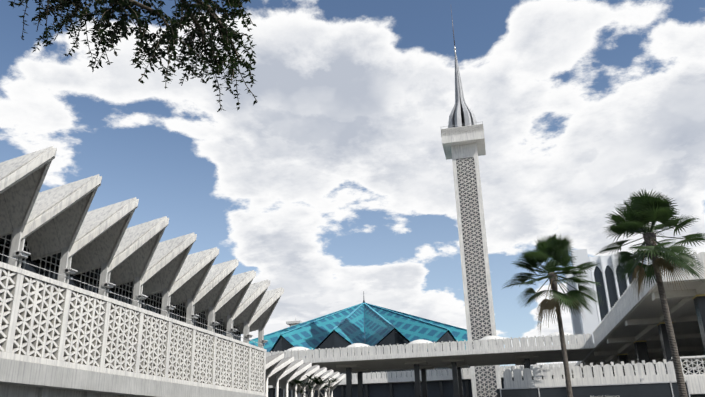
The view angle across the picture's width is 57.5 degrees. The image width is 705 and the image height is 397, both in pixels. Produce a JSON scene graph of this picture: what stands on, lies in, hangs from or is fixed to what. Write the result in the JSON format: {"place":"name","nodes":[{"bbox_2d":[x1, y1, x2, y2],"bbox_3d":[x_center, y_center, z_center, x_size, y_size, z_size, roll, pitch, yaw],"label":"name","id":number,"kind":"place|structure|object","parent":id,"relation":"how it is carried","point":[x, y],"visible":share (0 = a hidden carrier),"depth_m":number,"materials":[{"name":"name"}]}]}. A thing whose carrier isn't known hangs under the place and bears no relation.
{"place":"outdoors","nodes":[
{"label":"outdoors","id":0,"kind":"place"},
{"bbox_2d":[9,0,257,111],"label":"tree","id":1,"kind":"object","parent":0,"point":[168,35],"depth_m":6.52,"materials":[{"name":"green plant"}]},
{"bbox_2d":[286,315,302,326],"bbox_3d":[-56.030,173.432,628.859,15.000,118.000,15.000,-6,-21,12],"label":"rooftop structure","id":2,"kind":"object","parent":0,"point":[291,323],"depth_m":640.68,"materials":[{"name":"white concrete"}]},
{"bbox_2d":[287,374,338,396],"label":"tree","id":3,"kind":"object","parent":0,"point":[296,382],"depth_m":30.67,"materials":[{"name":"green plant"}]},
{"bbox_2d":[0,0,704,371],"label":"sky","id":4,"kind":"structure","parent":0,"point":[336,185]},
{"bbox_2d":[271,370,690,396],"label":"wing columns","id":5,"kind":"structure","parent":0,"point":[391,389],"depth_m":102.27,"materials":[{"name":"white concrete"}]},
{"bbox_2d":[268,369,701,396],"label":"wing wall","id":6,"kind":"structure","parent":0,"point":[407,389],"depth_m":102.33,"materials":[{"name":"grey concrete"}]},
{"bbox_2d":[497,382,688,396],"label":"sign wall","id":7,"kind":"structure","parent":0,"point":[648,390],"depth_m":32.73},
{"bbox_2d":[565,241,677,361],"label":"arched building","id":8,"kind":"structure","parent":0,"point":[609,291],"depth_m":384.64,"materials":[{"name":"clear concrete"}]},
{"label":"ground","id":9,"kind":"structure","parent":0,"visible":0},
{"bbox_2d":[0,384,136,396],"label":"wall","id":10,"kind":"structure","parent":9,"relation":"on","point":[6,390],"depth_m":22.98,"materials":[{"name":"concrete"}]},
{"bbox_2d":[0,358,265,396],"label":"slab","id":11,"kind":"structure","parent":10,"relation":"on","point":[15,372],"depth_m":25.05,"materials":[{"name":"white concrete"}]},
{"bbox_2d":[0,261,266,395],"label":"lattice screen","id":12,"kind":"object","parent":11,"relation":"on","point":[12,316],"visible":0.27,"depth_m":26.30,"materials":[{"name":"white concrete"}]},
{"bbox_2d":[0,268,15,351],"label":"lattice panel","id":13,"kind":"object","parent":12,"relation":"attached to","point":[5,277],"visible":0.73,"depth_m":21.12,"materials":[{"name":"white concrete"}]},
{"bbox_2d":[12,275,64,359],"bbox_3d":[-11.070,4.244,22.666,0.160,2.706,2.344,-6,-21,12],"label":"lattice panel","id":14,"kind":"object","parent":12,"relation":"attached to","point":[37,346],"visible":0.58,"depth_m":22.58,"materials":[{"name":"white concrete"}]},
{"bbox_2d":[63,291,105,366],"bbox_3d":[-10.461,5.105,25.042,0.160,2.706,2.344,-6,-21,12],"label":"lattice panel","id":15,"kind":"object","parent":12,"relation":"attached to","point":[89,309],"visible":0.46,"depth_m":24.96,"materials":[{"name":"white concrete"}]},
{"bbox_2d":[104,303,139,371],"bbox_3d":[-9.858,5.974,27.417,0.160,2.706,2.344,-6,-21,12],"label":"lattice panel","id":16,"kind":"object","parent":12,"relation":"attached to","point":[122,340],"visible":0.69,"depth_m":27.34,"materials":[{"name":"white concrete"}]},
{"bbox_2d":[139,314,167,376],"bbox_3d":[-9.261,6.835,29.797,0.160,2.706,2.344,-6,-21,12],"label":"lattice panel","id":17,"kind":"object","parent":12,"relation":"attached to","point":[153,348],"visible":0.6,"depth_m":29.73,"materials":[{"name":"white concrete"}]},
{"bbox_2d":[168,323,192,380],"bbox_3d":[-8.664,7.701,32.175,0.160,2.706,2.344,-6,-21,12],"label":"lattice panel","id":18,"kind":"object","parent":12,"relation":"attached to","point":[180,352],"visible":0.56,"depth_m":32.11,"materials":[{"name":"white concrete"}]},
{"bbox_2d":[193,330,213,383],"bbox_3d":[-8.060,8.567,34.551,0.160,2.706,2.344,-6,-21,12],"label":"lattice panel","id":19,"kind":"object","parent":12,"relation":"attached to","point":[203,358],"visible":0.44,"depth_m":34.48,"materials":[{"name":"white concrete"}]},
{"bbox_2d":[215,337,232,386],"bbox_3d":[-7.460,9.426,36.930,0.160,2.706,2.344,-6,-21,12],"label":"lattice panel","id":20,"kind":"object","parent":12,"relation":"attached to","point":[223,371],"visible":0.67,"depth_m":36.88,"materials":[{"name":"white concrete"}]},
{"bbox_2d":[234,343,248,389],"bbox_3d":[-6.858,10.293,39.306,0.160,2.706,2.344,-6,-21,12],"label":"lattice panel","id":21,"kind":"object","parent":12,"relation":"attached to","point":[241,367],"visible":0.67,"depth_m":39.24,"materials":[{"name":"white concrete"}]},
{"bbox_2d":[250,348,263,391],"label":"lattice panel","id":22,"kind":"object","parent":12,"relation":"attached to","point":[257,371],"visible":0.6,"depth_m":41.63,"materials":[{"name":"white concrete"}]},
{"bbox_2d":[0,234,240,356],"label":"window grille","id":23,"kind":"object","parent":9,"relation":"on","point":[31,268],"visible":0.2,"depth_m":28.30,"materials":[{"name":"black metal"}]},
{"bbox_2d":[0,146,56,233],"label":"folded roof canopy","id":24,"kind":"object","parent":23,"relation":"on","point":[22,178],"depth_m":22.04,"materials":[{"name":"white concrete"}]},
{"bbox_2d":[0,174,101,257],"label":"folded roof canopy","id":25,"kind":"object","parent":23,"relation":"on","point":[56,218],"depth_m":24.27,"materials":[{"name":"white concrete"}]},
{"bbox_2d":[31,197,138,271],"bbox_3d":[-13.160,2.163,26.770,9.127,3.762,2.826,-6,-21,12],"label":"folded roof canopy","id":26,"kind":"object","parent":23,"relation":"on","point":[99,237],"depth_m":26.55,"materials":[{"name":"white concrete"}]},
{"bbox_2d":[73,216,168,283],"bbox_3d":[-12.575,3.017,29.156,9.092,3.787,2.824,-6,-21,12],"label":"folded roof canopy","id":27,"kind":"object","parent":23,"relation":"on","point":[135,251],"depth_m":28.89,"materials":[{"name":"white concrete"}]},
{"bbox_2d":[0,227,263,348],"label":"supports","id":28,"kind":"object","parent":23,"relation":"attached to","point":[16,243],"visible":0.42,"depth_m":29.29,"materials":[{"name":"concrete"}]},
{"bbox_2d":[1,251,267,345],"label":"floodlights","id":29,"kind":"object","parent":28,"relation":"attached to","point":[25,254],"visible":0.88,"depth_m":26.96,"materials":[{"name":"grey metal"}]},
{"bbox_2d":[113,232,196,294],"bbox_3d":[-11.944,3.877,31.527,9.153,3.787,2.826,-6,-21,12],"label":"folded roof canopy","id":30,"kind":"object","parent":23,"relation":"on","point":[166,263],"depth_m":31.21,"materials":[{"name":"white concrete"}]},
{"bbox_2d":[146,247,219,303],"bbox_3d":[-11.350,4.749,33.904,9.137,3.773,2.824,-6,-21,12],"label":"folded roof canopy","id":31,"kind":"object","parent":23,"relation":"on","point":[192,275],"depth_m":33.57,"materials":[{"name":"white concrete"}]},
{"bbox_2d":[170,259,238,311],"bbox_3d":[-10.758,5.602,36.288,9.118,3.797,2.823,-6,-21,12],"label":"folded roof canopy","id":32,"kind":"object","parent":23,"relation":"on","point":[214,284],"depth_m":35.95,"materials":[{"name":"white concrete"}]},
{"bbox_2d":[194,270,255,320],"bbox_3d":[-10.138,6.480,38.654,9.155,3.761,2.826,-6,-21,12],"label":"folded roof canopy","id":33,"kind":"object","parent":23,"relation":"on","point":[234,292],"depth_m":38.25,"materials":[{"name":"white concrete"}]},
{"bbox_2d":[206,279,269,326],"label":"folded roof canopy","id":34,"kind":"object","parent":23,"relation":"on","point":[250,301],"depth_m":40.66,"materials":[{"name":"white concrete"}]},
{"bbox_2d":[224,287,283,334],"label":"folded roof canopy","id":35,"kind":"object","parent":23,"relation":"on","point":[265,308],"depth_m":43.04,"materials":[{"name":"white concrete"}]},
{"bbox_2d":[265,377,332,396],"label":"walkway columns","id":36,"kind":"structure","parent":9,"relation":"on","point":[276,388],"depth_m":49.34,"materials":[{"name":"white paint"}]},
{"bbox_2d":[265,352,345,390],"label":"walkway roof","id":37,"kind":"structure","parent":36,"relation":"on","point":[280,367],"depth_m":50.21,"materials":[{"name":"white paint"}]},
{"bbox_2d":[271,330,469,378],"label":"hall drum","id":38,"kind":"object","parent":9,"relation":"on","point":[336,340],"visible":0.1,"depth_m":107.95,"materials":[{"name":"black glass"}]},
{"bbox_2d":[249,304,467,352],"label":"hall roof","id":39,"kind":"structure","parent":38,"relation":"on","point":[350,330],"depth_m":117.63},
{"bbox_2d":[251,303,466,339],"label":"roof ridges","id":40,"kind":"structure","parent":39,"relation":"on","point":[372,309],"depth_m":122.87,"materials":[{"name":"metal"}]},
{"bbox_2d":[305,309,437,356],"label":"hall valley gutters","id":41,"kind":"object","parent":39,"relation":"on","point":[364,334],"visible":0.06,"depth_m":116.14,"materials":[{"name":"metal"}]},
{"bbox_2d":[441,124,501,396],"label":"minaret","id":42,"kind":"object","parent":9,"relation":"on","point":[464,144],"visible":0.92,"depth_m":101.09,"materials":[{"name":"white concrete"}]},
{"bbox_2d":[448,54,476,127],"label":"spire","id":43,"kind":"structure","parent":42,"relation":"on","point":[462,113],"depth_m":107.20,"materials":[{"name":"silver metal"}]},
{"bbox_2d":[441,125,501,396],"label":"minaret lattice","id":44,"kind":"object","parent":42,"relation":"attached to","point":[451,130],"visible":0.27,"depth_m":97.94,"materials":[{"name":"white concrete"}]},
{"bbox_2d":[456,158,496,396],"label":"lattice","id":45,"kind":"object","parent":42,"relation":"attached to","point":[484,296],"visible":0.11,"depth_m":96.99,"materials":[{"name":"white concrete"}]},
{"bbox_2d":[268,362,700,388],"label":"wing","id":46,"kind":"structure","parent":9,"relation":"on","point":[441,375],"depth_m":100.76,"materials":[{"name":"white concrete"}]},
{"bbox_2d":[281,296,704,396],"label":"canopy columns","id":47,"kind":"structure","parent":9,"relation":"on","point":[641,350],"depth_m":69.78,"materials":[{"name":"grey concrete"}]},
{"bbox_2d":[286,332,576,358],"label":"small domes","id":48,"kind":"structure","parent":47,"relation":"on","point":[420,341],"depth_m":70.63,"materials":[{"name":"white paint"}]},
{"bbox_2d":[266,251,704,359],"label":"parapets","id":49,"kind":"object","parent":47,"relation":"on","point":[625,300],"visible":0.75,"depth_m":67.11,"materials":[{"name":"white paint"}]},
{"bbox_2d":[294,271,704,372],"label":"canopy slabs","id":50,"kind":"structure","parent":47,"relation":"on","point":[628,310],"depth_m":66.01,"materials":[{"name":"white concrete"}]},
{"bbox_2d":[303,279,704,374],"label":"canopy soffit","id":51,"kind":"structure","parent":50,"relation":"attached to","point":[642,319],"depth_m":65.26,"materials":[{"name":"grey concrete"}]},
{"bbox_2d":[604,294,704,367],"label":"column caps","id":52,"kind":"object","parent":47,"relation":"attached to","point":[663,323],"depth_m":48.15,"materials":[{"name":"grey concrete"}]},
{"bbox_2d":[503,233,603,396],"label":"palm","id":53,"kind":"object","parent":9,"relation":"on","point":[555,249],"depth_m":33.11,"materials":[{"name":"green plant"}]},
{"bbox_2d":[501,359,676,387],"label":"parapet wall","id":54,"kind":"structure","parent":9,"relation":"on","point":[619,377],"depth_m":33.60,"materials":[{"name":"white paint"}]},
{"bbox_2d":[500,378,689,396],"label":"sign frame","id":55,"kind":"object","parent":54,"relation":"attached to","point":[670,382],"visible":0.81,"depth_m":32.77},
{"bbox_2d":[597,189,704,396],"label":"palm","id":56,"kind":"object","parent":9,"relation":"on","point":[641,213],"depth_m":24.20,"materials":[{"name":"green plant"}]},
{"bbox_2d":[645,359,704,396],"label":"dark terrace","id":57,"kind":"structure","parent":9,"relation":"on","point":[702,395],"depth_m":35.27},
{"bbox_2d":[684,376,704,395],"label":"wall","id":58,"kind":"structure","parent":57,"relation":"on","point":[696,385],"depth_m":34.10,"materials":[{"name":"white concrete"}]},
{"bbox_2d":[671,355,704,376],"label":"lattice screen","id":59,"kind":"object","parent":58,"relation":"on","point":[692,363],"visible":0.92,"depth_m":34.48,"materials":[{"name":"white concrete"}]}
]}

